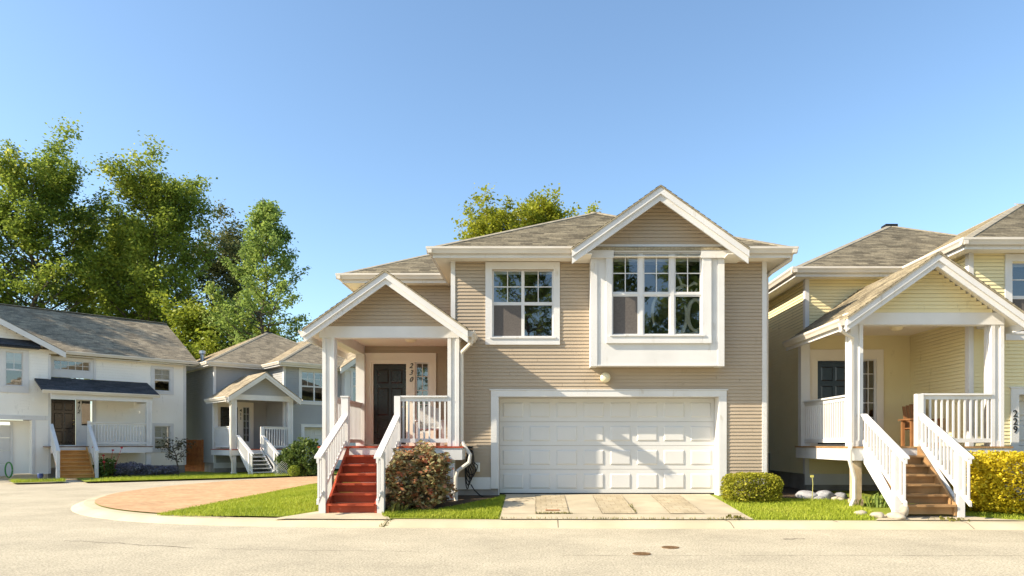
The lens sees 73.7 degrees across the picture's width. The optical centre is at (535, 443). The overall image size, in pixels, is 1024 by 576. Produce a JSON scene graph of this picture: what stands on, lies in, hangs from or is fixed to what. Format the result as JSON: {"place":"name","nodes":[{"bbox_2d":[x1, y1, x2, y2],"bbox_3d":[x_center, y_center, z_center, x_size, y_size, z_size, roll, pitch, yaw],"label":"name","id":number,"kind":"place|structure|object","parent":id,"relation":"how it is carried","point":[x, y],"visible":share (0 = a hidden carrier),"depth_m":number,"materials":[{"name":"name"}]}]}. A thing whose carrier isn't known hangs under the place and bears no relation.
{"place":"outdoors","nodes":[
{"label":"outdoors","id":0,"kind":"place"},
{"bbox_2d":[10,469,338,482],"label":"lawn","id":1,"kind":"structure","parent":0,"point":[185,473],"depth_m":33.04,"materials":[{"name":"green plant"}]},
{"bbox_2d":[4,462,12,477],"bbox_3d":[-22.155,1.090,28.705,0.433,0.684,0.133,0,0,0],"label":"hose coil","id":2,"kind":"object","parent":1,"relation":"on","point":[11,469],"visible":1,"depth_m":28.65,"materials":[{"name":"green rubber"}]},
{"bbox_2d":[37,473,43,478],"bbox_3d":[-20.750,1.345,28.600,0.230,0.210,0.230,0,0,0],"label":"plant pot","id":3,"kind":"object","parent":1,"relation":"on","point":[40,475],"visible":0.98,"depth_m":28.54,"materials":[{"name":"blue ceramic"}]},
{"bbox_2d":[0,303,198,478],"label":"side gabled house","id":4,"kind":"structure","parent":1,"relation":"on","point":[42,350],"depth_m":31.12,"materials":[{"name":"white"}]},
{"bbox_2d":[0,425,9,475],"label":"garage door","id":5,"kind":"structure","parent":4,"relation":"in","point":[4,429],"depth_m":29.40,"materials":[{"name":"paint"}]},
{"bbox_2d":[0,348,28,392],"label":"window","id":6,"kind":"structure","parent":4,"relation":"in","point":[14,364],"depth_m":29.15,"materials":[{"name":"white paint"}]},
{"bbox_2d":[51,399,74,444],"bbox_3d":[-21.096,-0.967,30.490,0.121,2.055,0.915,0,0,43],"label":"front door","id":7,"kind":"structure","parent":4,"relation":"in","point":[62,410],"depth_m":30.53,"materials":[{"name":"brown wood"}]},
{"bbox_2d":[51,356,92,378],"bbox_3d":[-21.121,-3.425,30.964,0.875,0.910,1.630,0,0,43],"label":"window","id":8,"kind":"structure","parent":4,"relation":"in","point":[67,367],"depth_m":30.92,"materials":[{"name":"white paint"}]},
{"bbox_2d":[151,366,173,394],"bbox_3d":[-18.547,-3.110,33.676,0.875,1.360,1.025,0,0,44],"label":"window","id":9,"kind":"structure","parent":4,"relation":"in","point":[162,378],"depth_m":33.62,"materials":[{"name":"white paint"}]},
{"bbox_2d":[152,423,173,451],"bbox_3d":[-18.547,-0.300,33.676,0.875,1.420,1.025,0,0,44],"label":"window","id":10,"kind":"structure","parent":4,"relation":"in","point":[158,429],"depth_m":33.49,"materials":[{"name":"white paint"}]},
{"bbox_2d":[90,447,122,476],"bbox_3d":[-18.472,0.808,29.334,1.082,1.399,0.888,0,0,25],"label":"rose bush","id":11,"kind":"object","parent":1,"relation":"on","point":[104,471],"visible":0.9,"depth_m":29.22,"materials":[{"name":"green plant"}]},
{"bbox_2d":[105,461,160,476],"bbox_3d":[-17.731,1.133,29.817,2.844,0.760,1.278,0,0,0],"label":"lavender","id":12,"kind":"object","parent":1,"relation":"on","point":[132,470],"visible":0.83,"depth_m":29.60,"materials":[{"name":"purple plant"}]},
{"bbox_2d":[141,465,180,475],"bbox_3d":[-17.092,1.225,30.873,2.093,0.577,0.952,0,0,0],"label":"lavender","id":13,"kind":"object","parent":1,"relation":"on","point":[173,471],"visible":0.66,"depth_m":30.77,"materials":[{"name":"purple plant"}]},
{"bbox_2d":[155,433,196,473],"bbox_3d":[-16.699,0.480,31.552,1.852,1.942,1.385,0,0,-28],"label":"ornamental tree","id":14,"kind":"object","parent":1,"relation":"on","point":[170,454],"visible":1,"depth_m":31.50,"materials":[{"name":"green plant"}]},
{"bbox_2d":[185,438,204,471],"bbox_3d":[-17.543,0.600,35.525,1.750,1.800,0.100,0,0,17],"label":"cedar fence","id":15,"kind":"object","parent":1,"relation":"on","point":[194,459],"visible":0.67,"depth_m":35.52,"materials":[{"name":"brown wood"}]},
{"bbox_2d":[151,290,248,359],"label":"bushy tree","id":16,"kind":"object","parent":1,"relation":"on","point":[193,329],"visible":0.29,"depth_m":45.29,"materials":[{"name":"green plant"}]},
{"bbox_2d":[195,197,311,349],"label":"alder tree","id":17,"kind":"object","parent":1,"relation":"on","point":[263,218],"visible":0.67,"depth_m":44.40,"materials":[{"name":"green plant"}]},
{"bbox_2d":[226,315,298,346],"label":"bushy tree","id":18,"kind":"object","parent":1,"relation":"on","point":[272,331],"visible":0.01,"depth_m":46.77,"materials":[{"name":"green plant"}]},
{"bbox_2d":[186,331,355,474],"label":"townhouse","id":19,"kind":"structure","parent":1,"relation":"on","point":[259,397],"depth_m":34.84,"materials":[{"name":"grey"}]},
{"bbox_2d":[199,350,205,413],"bbox_3d":[-17.550,-1.710,35.950,0.309,6.420,0.309,0,0,0],"label":"metal flue","id":20,"kind":"object","parent":19,"relation":"attached to","point":[202,353],"visible":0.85,"depth_m":35.87,"materials":[{"name":"silver metal"}]},
{"bbox_2d":[220,407,237,447],"bbox_3d":[-15.559,-0.829,34.620,0.843,2.067,0.068,0,0,-42],"label":"front door","id":21,"kind":"structure","parent":19,"relation":"in","point":[224,411],"depth_m":34.48,"materials":[{"name":"black wood"}]},
{"bbox_2d":[275,461,288,474],"bbox_3d":[-11.516,1.100,30.995,0.610,0.640,0.042,0,0,-30],"label":"lattice panel","id":22,"kind":"object","parent":19,"relation":"attached to","point":[278,469],"visible":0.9,"depth_m":30.97,"materials":[{"name":"white paint"}]},
{"bbox_2d":[295,368,321,404],"bbox_3d":[-11.653,-2.942,35.468,1.664,1.845,0.875,0,0,-42],"label":"window","id":23,"kind":"structure","parent":19,"relation":"in","point":[310,380],"depth_m":35.64,"materials":[{"name":"glass"}]},
{"bbox_2d":[305,427,355,468],"bbox_3d":[-10.226,0.252,36.762,4.920,2.205,0.060,0,0,-42],"label":"garage door","id":24,"kind":"structure","parent":19,"relation":"in","point":[313,433],"depth_m":35.65,"materials":[{"name":"paint"}]},
{"bbox_2d":[341,366,355,395],"bbox_3d":[-9.086,-2.875,37.035,2.930,2.750,0.400,0,0,-42],"label":"bay window","id":25,"kind":"structure","parent":19,"relation":"in","point":[345,377],"depth_m":36.04,"materials":[{"name":"white paint"}]},
{"bbox_2d":[350,368,355,400],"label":"window","id":26,"kind":"structure","parent":19,"relation":"in","point":[352,373],"depth_m":36.31,"materials":[{"name":"white paint"}]},
{"bbox_2d":[274,446,302,473],"bbox_3d":[-11.362,0.767,31.591,1.444,1.479,1.010,0,0,-19],"label":"green shrub","id":27,"kind":"object","parent":1,"relation":"on","point":[284,451],"visible":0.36,"depth_m":31.31,"materials":[{"name":"green plant"}]},
{"bbox_2d":[287,465,299,476],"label":"ball shrub","id":28,"kind":"object","parent":1,"relation":"on","point":[294,472],"visible":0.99,"depth_m":30.09,"materials":[{"name":"green plant"}]},
{"bbox_2d":[281,436,319,476],"bbox_3d":[-10.582,0.508,31.309,2.036,1.998,1.783,0,0,0],"label":"green shrub","id":29,"kind":"object","parent":1,"relation":"on","point":[308,467],"visible":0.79,"depth_m":30.93,"materials":[{"name":"green plant"}]},
{"bbox_2d":[95,476,335,512],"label":"brick paving","id":30,"kind":"structure","parent":0,"point":[162,499],"depth_m":18.84,"materials":[{"name":"brick"}]},
{"bbox_2d":[275,511,389,518],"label":"front path","id":31,"kind":"structure","parent":0,"point":[314,515],"depth_m":12.75,"materials":[{"name":"concrete"}]},
{"bbox_2d":[385,501,408,511],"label":"dry plant","id":32,"kind":"object","parent":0,"point":[394,506],"visible":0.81,"depth_m":13.20,"materials":[{"name":"green plant"}]},
{"bbox_2d":[336,489,498,509],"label":"porch soil","id":33,"kind":"structure","parent":0,"point":[462,499],"depth_m":14.56,"materials":[{"name":"brown soil"}]},
{"bbox_2d":[0,474,1023,575],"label":"road","id":34,"kind":"structure","parent":0,"point":[45,530],"depth_m":9.70,"materials":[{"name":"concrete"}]},
{"bbox_2d":[71,492,1023,529],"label":"kerb","id":35,"kind":"structure","parent":34,"relation":"on","point":[89,507],"depth_m":12.27,"materials":[{"name":"concrete"}]},
{"bbox_2d":[379,503,744,526],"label":"kerb weeds","id":36,"kind":"object","parent":35,"relation":"on","point":[390,519],"visible":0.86,"depth_m":12.53,"materials":[{"name":"green plant"}]},
{"bbox_2d":[87,538,1023,555],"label":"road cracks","id":37,"kind":"object","parent":34,"relation":"on","point":[633,555],"visible":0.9,"depth_m":9.16,"materials":[{"name":"grey asphalt"}]},
{"bbox_2d":[633,552,650,554],"bbox_3d":[1.447,1.500,9.310,0.250,0.020,0.250,0,0,0],"label":"valve cover","id":38,"kind":"object","parent":34,"relation":"on","point":[641,553],"visible":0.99,"depth_m":9.31,"materials":[{"name":"metal"}]},
{"bbox_2d":[662,546,678,548],"bbox_3d":[1.950,1.500,9.880,0.250,0.020,0.250,0,0,0],"label":"valve cover","id":39,"kind":"object","parent":34,"relation":"on","point":[670,547],"visible":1,"depth_m":9.85,"materials":[{"name":"metal"}]},
{"bbox_2d":[0,0,1023,444],"label":"sky","id":40,"kind":"structure","parent":0,"point":[815,126],"materials":[{"name":"blue"}]},
{"bbox_2d":[95,479,1023,520],"bbox_3d":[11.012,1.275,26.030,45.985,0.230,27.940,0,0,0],"label":"lawn","id":41,"kind":"structure","parent":0,"point":[882,509],"depth_m":13.29,"materials":[{"name":"green plant"}]},
{"bbox_2d":[385,439,457,510],"bbox_3d":[-2.374,0.655,13.743,1.620,1.505,1.252,0,0,0],"label":"photinia bush","id":42,"kind":"object","parent":41,"relation":"on","point":[416,458],"visible":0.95,"depth_m":13.41,"materials":[{"name":"brown plant"}]},
{"bbox_2d":[298,185,798,512],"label":"townhouse","id":43,"kind":"structure","parent":41,"relation":"on","point":[625,351],"depth_m":15.29,"materials":[{"name":"beige"}]},
{"bbox_2d":[374,364,405,443],"bbox_3d":[-3.761,-1.028,17.620,0.843,2.067,0.121,0,0,0],"label":"front door","id":44,"kind":"structure","parent":43,"relation":"in","point":[389,379],"depth_m":17.63,"materials":[{"name":"black wood"}]},
{"bbox_2d":[415,406,443,445],"bbox_3d":[-2.558,-0.444,16.540,0.720,0.988,0.762,0,0,-12],"label":"slatted chair","id":45,"kind":"object","parent":43,"relation":"on","point":[431,421],"visible":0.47,"depth_m":16.77,"materials":[{"name":"white paint"}]},
{"bbox_2d":[465,447,482,496],"bbox_3d":[-1.273,0.631,15.151,0.615,1.142,0.223,0,0,14],"label":"garden hose","id":46,"kind":"object","parent":43,"relation":"attached to","point":[471,474],"visible":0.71,"depth_m":15.14,"materials":[{"name":"black rubber"}]},
{"bbox_2d":[475,463,479,471],"bbox_3d":[-1.300,0.520,15.240,0.110,0.200,0.100,0,0,0],"label":"outlet box","id":47,"kind":"object","parent":43,"relation":"attached to","point":[478,469],"visible":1,"depth_m":15.19,"materials":[{"name":"plastic"}]},
{"bbox_2d":[485,262,559,344],"bbox_3d":[-0.292,-3.143,15.662,1.664,1.845,0.875,0,0,0],"label":"window","id":48,"kind":"structure","parent":43,"relation":"in","point":[522,307],"depth_m":15.34,"materials":[{"name":"glass"}]},
{"bbox_2d":[500,398,713,493],"bbox_3d":[1.635,0.053,15.670,4.920,2.205,0.060,0,0,0],"label":"garage door","id":49,"kind":"structure","parent":43,"relation":"in","point":[523,421],"depth_m":15.66,"materials":[{"name":"paint"}]},
{"bbox_2d":[589,244,723,367],"bbox_3d":[2.665,-3.075,15.110,2.930,2.750,0.400,0,0,0],"label":"bay window","id":50,"kind":"structure","parent":43,"relation":"in","point":[601,353],"depth_m":14.94,"materials":[{"name":"white paint"}]},
{"bbox_2d":[606,250,711,342],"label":"window","id":51,"kind":"structure","parent":43,"relation":"in","point":[670,303],"depth_m":14.98,"materials":[{"name":"white paint"}]},
{"bbox_2d":[719,472,783,502],"bbox_3d":[4.585,0.964,14.551,1.322,0.755,0.878,0,0,0],"label":"clipped shrub","id":52,"kind":"object","parent":41,"relation":"on","point":[753,491],"visible":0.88,"depth_m":14.28,"materials":[{"name":"green plant"}]},
{"bbox_2d":[795,490,817,498],"bbox_3d":[5.953,1.150,14.993,0.418,0.267,0.512,0,0,-22],"label":"rock","id":53,"kind":"object","parent":41,"relation":"on","point":[803,494],"visible":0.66,"depth_m":14.87,"materials":[{"name":"grey stone"}]},
{"bbox_2d":[810,475,813,499],"bbox_3d":[5.850,0.955,14.450,0.070,0.590,0.015,0,0,0],"label":"garden stake","id":54,"kind":"object","parent":41,"relation":"on","point":[812,476],"visible":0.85,"depth_m":14.44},
{"bbox_2d":[816,490,834,499],"bbox_3d":[6.318,1.158,14.955,0.589,0.297,0.413,0,0,-32],"label":"rock","id":55,"kind":"object","parent":41,"relation":"on","point":[827,494],"visible":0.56,"depth_m":14.78,"materials":[{"name":"grey stone"}]},
{"bbox_2d":[831,496,844,500],"bbox_3d":[6.503,1.188,14.697,0.202,0.123,0.327,0,0,-36],"label":"rock","id":56,"kind":"object","parent":41,"relation":"on","point":[838,497],"visible":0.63,"depth_m":14.63,"materials":[{"name":"stone"}]},
{"bbox_2d":[835,492,846,498],"bbox_3d":[6.686,1.167,14.986,0.325,0.215,0.436,0,0,43],"label":"rock","id":57,"kind":"object","parent":41,"relation":"on","point":[841,494],"visible":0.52,"depth_m":14.87,"materials":[{"name":"grey stone"}]},
{"bbox_2d":[854,510,866,514],"bbox_3d":[6.179,1.318,12.973,0.247,0.120,0.193,0,0,-2],"label":"stone","id":58,"kind":"object","parent":41,"relation":"on","point":[860,511],"visible":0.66,"depth_m":12.92,"materials":[{"name":"beige stone"}]},
{"bbox_2d":[843,491,888,507],"bbox_3d":[6.813,1.125,13.923,1.174,0.311,0.558,0,0,18],"label":"strap leaved plant","id":59,"kind":"object","parent":41,"relation":"on","point":[877,500],"visible":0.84,"depth_m":13.86,"materials":[{"name":"green plant"}]},
{"bbox_2d":[869,512,884,517],"bbox_3d":[6.361,1.333,12.718,0.210,0.137,0.272,0,0,-25],"label":"stone","id":60,"kind":"object","parent":41,"relation":"on","point":[878,514],"visible":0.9,"depth_m":12.64,"materials":[{"name":"white stone"}]},
{"bbox_2d":[768,203,1023,516],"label":"townhouse","id":61,"kind":"structure","parent":41,"relation":"on","point":[870,335],"depth_m":14.92,"materials":[{"name":"yellow"}]},
{"bbox_2d":[818,361,844,443],"bbox_3d":[7.418,-1.029,16.996,0.843,2.067,0.068,0,0,0],"label":"front door","id":62,"kind":"structure","parent":61,"relation":"in","point":[831,374],"depth_m":16.98,"materials":[{"name":"wood"}]},
{"bbox_2d":[898,404,943,445],"bbox_3d":[8.884,-0.444,15.791,0.720,0.988,0.762,0,0,6],"label":"slatted chair","id":63,"kind":"object","parent":61,"relation":"on","point":[907,421],"visible":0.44,"depth_m":15.98,"materials":[{"name":"brown wood"}]},
{"bbox_2d":[1004,254,1023,339],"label":"window","id":64,"kind":"structure","parent":61,"relation":"in","point":[1014,272],"depth_m":14.63,"materials":[{"name":"white paint"}]},
{"bbox_2d":[1017,396,1023,494],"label":"garage door","id":65,"kind":"structure","parent":61,"relation":"in","point":[1021,398],"depth_m":14.99,"materials":[{"name":"paint"}]},
{"bbox_2d":[949,450,1023,513],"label":"hedge","id":66,"kind":"object","parent":41,"relation":"on","point":[988,478],"visible":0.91,"depth_m":12.98,"materials":[{"name":"yellow plant"}]},
{"bbox_2d":[500,494,751,518],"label":"driveway","id":67,"kind":"structure","parent":0,"point":[584,506],"depth_m":13.60,"materials":[{"name":"concrete"}]},
{"bbox_2d":[536,495,568,512],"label":"driveway pavers","id":68,"kind":"object","parent":67,"relation":"on","point":[543,502],"visible":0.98,"depth_m":14.14,"materials":[{"name":"concrete"}]},
{"bbox_2d":[593,495,634,512],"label":"driveway pavers","id":69,"kind":"object","parent":67,"relation":"on","point":[612,504],"visible":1,"depth_m":14.02,"materials":[{"name":"concrete"}]},
{"bbox_2d":[651,495,702,512],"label":"driveway pavers","id":70,"kind":"object","parent":67,"relation":"on","point":[674,503],"visible":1,"depth_m":14.02,"materials":[{"name":"concrete"}]},
{"bbox_2d":[726,514,744,518],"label":"weed","id":71,"kind":"object","parent":67,"relation":"on","point":[736,516],"visible":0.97,"depth_m":12.59,"materials":[{"name":"green plant"}]},
{"bbox_2d":[760,486,849,498],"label":"side soil","id":72,"kind":"structure","parent":0,"point":[788,492],"depth_m":16.12,"materials":[{"name":"brown soil"}]},
{"bbox_2d":[768,453,769,472],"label":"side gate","id":73,"kind":"structure","parent":72,"relation":"on","point":[768,462],"depth_m":16.10,"materials":[{"name":"black wood"}]},
{"bbox_2d":[876,515,1010,519],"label":"neighbour path","id":74,"kind":"structure","parent":0,"point":[920,517],"depth_m":12.54,"materials":[{"name":"concrete"}]},
{"bbox_2d":[886,512,905,519],"bbox_3d":[6.617,1.330,12.541,0.251,0.165,0.382,0,0,-22],"label":"stone","id":75,"kind":"object","parent":74,"relation":"on","point":[896,515],"visible":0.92,"depth_m":12.45,"materials":[{"name":"white stone"}]},
{"bbox_2d":[900,504,908,516],"bbox_3d":[6.818,1.224,12.616,0.151,0.256,0.141,0,0,22],"label":"stone","id":76,"kind":"object","parent":74,"relation":"on","point":[904,510],"visible":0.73,"depth_m":12.57,"materials":[{"name":"beige stone"}]},
{"bbox_2d":[928,516,969,521],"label":"weed","id":77,"kind":"object","parent":74,"relation":"on","point":[950,519],"visible":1,"depth_m":12.36,"materials":[{"name":"green plant"}]},
{"label":"ground","id":78,"kind":"structure","parent":0,"visible":0},
{"bbox_2d":[0,112,128,420],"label":"cottonwood tree","id":79,"kind":"object","parent":78,"relation":"on","point":[50,198],"visible":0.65,"depth_m":47.07,"materials":[{"name":"green plant"}]},
{"bbox_2d":[64,203,164,445],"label":"cottonwood tree","id":80,"kind":"object","parent":78,"relation":"on","point":[109,251],"visible":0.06,"depth_m":54.31,"materials":[{"name":"green plant"}]},
{"bbox_2d":[64,130,224,376],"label":"cottonwood tree","id":81,"kind":"object","parent":78,"relation":"on","point":[149,191],"visible":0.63,"depth_m":48.60,"materials":[{"name":"green plant"}]},
{"bbox_2d":[174,199,285,346],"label":"cottonwood tree","id":82,"kind":"object","parent":78,"relation":"on","point":[227,241],"visible":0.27,"depth_m":55.33,"materials":[{"name":"green plant"}]},
{"bbox_2d":[451,183,536,240],"bbox_3d":[-1.722,-6.655,39.938,7.853,16.346,7.605,0,0,0],"label":"maple tree","id":83,"kind":"object","parent":78,"relation":"on","point":[487,221],"visible":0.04,"depth_m":38.60,"materials":[{"name":"green plant"}]},
{"bbox_2d":[516,183,586,227],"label":"maple tree","id":84,"kind":"object","parent":78,"relation":"on","point":[547,210],"visible":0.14,"depth_m":40.30,"materials":[{"name":"green plant"}]},
{"bbox_2d":[586,201,599,213],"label":"maple tree","id":85,"kind":"object","parent":78,"relation":"on","point":[593,209],"visible":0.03,"depth_m":46.03,"materials":[{"name":"green plant"}]}
]}

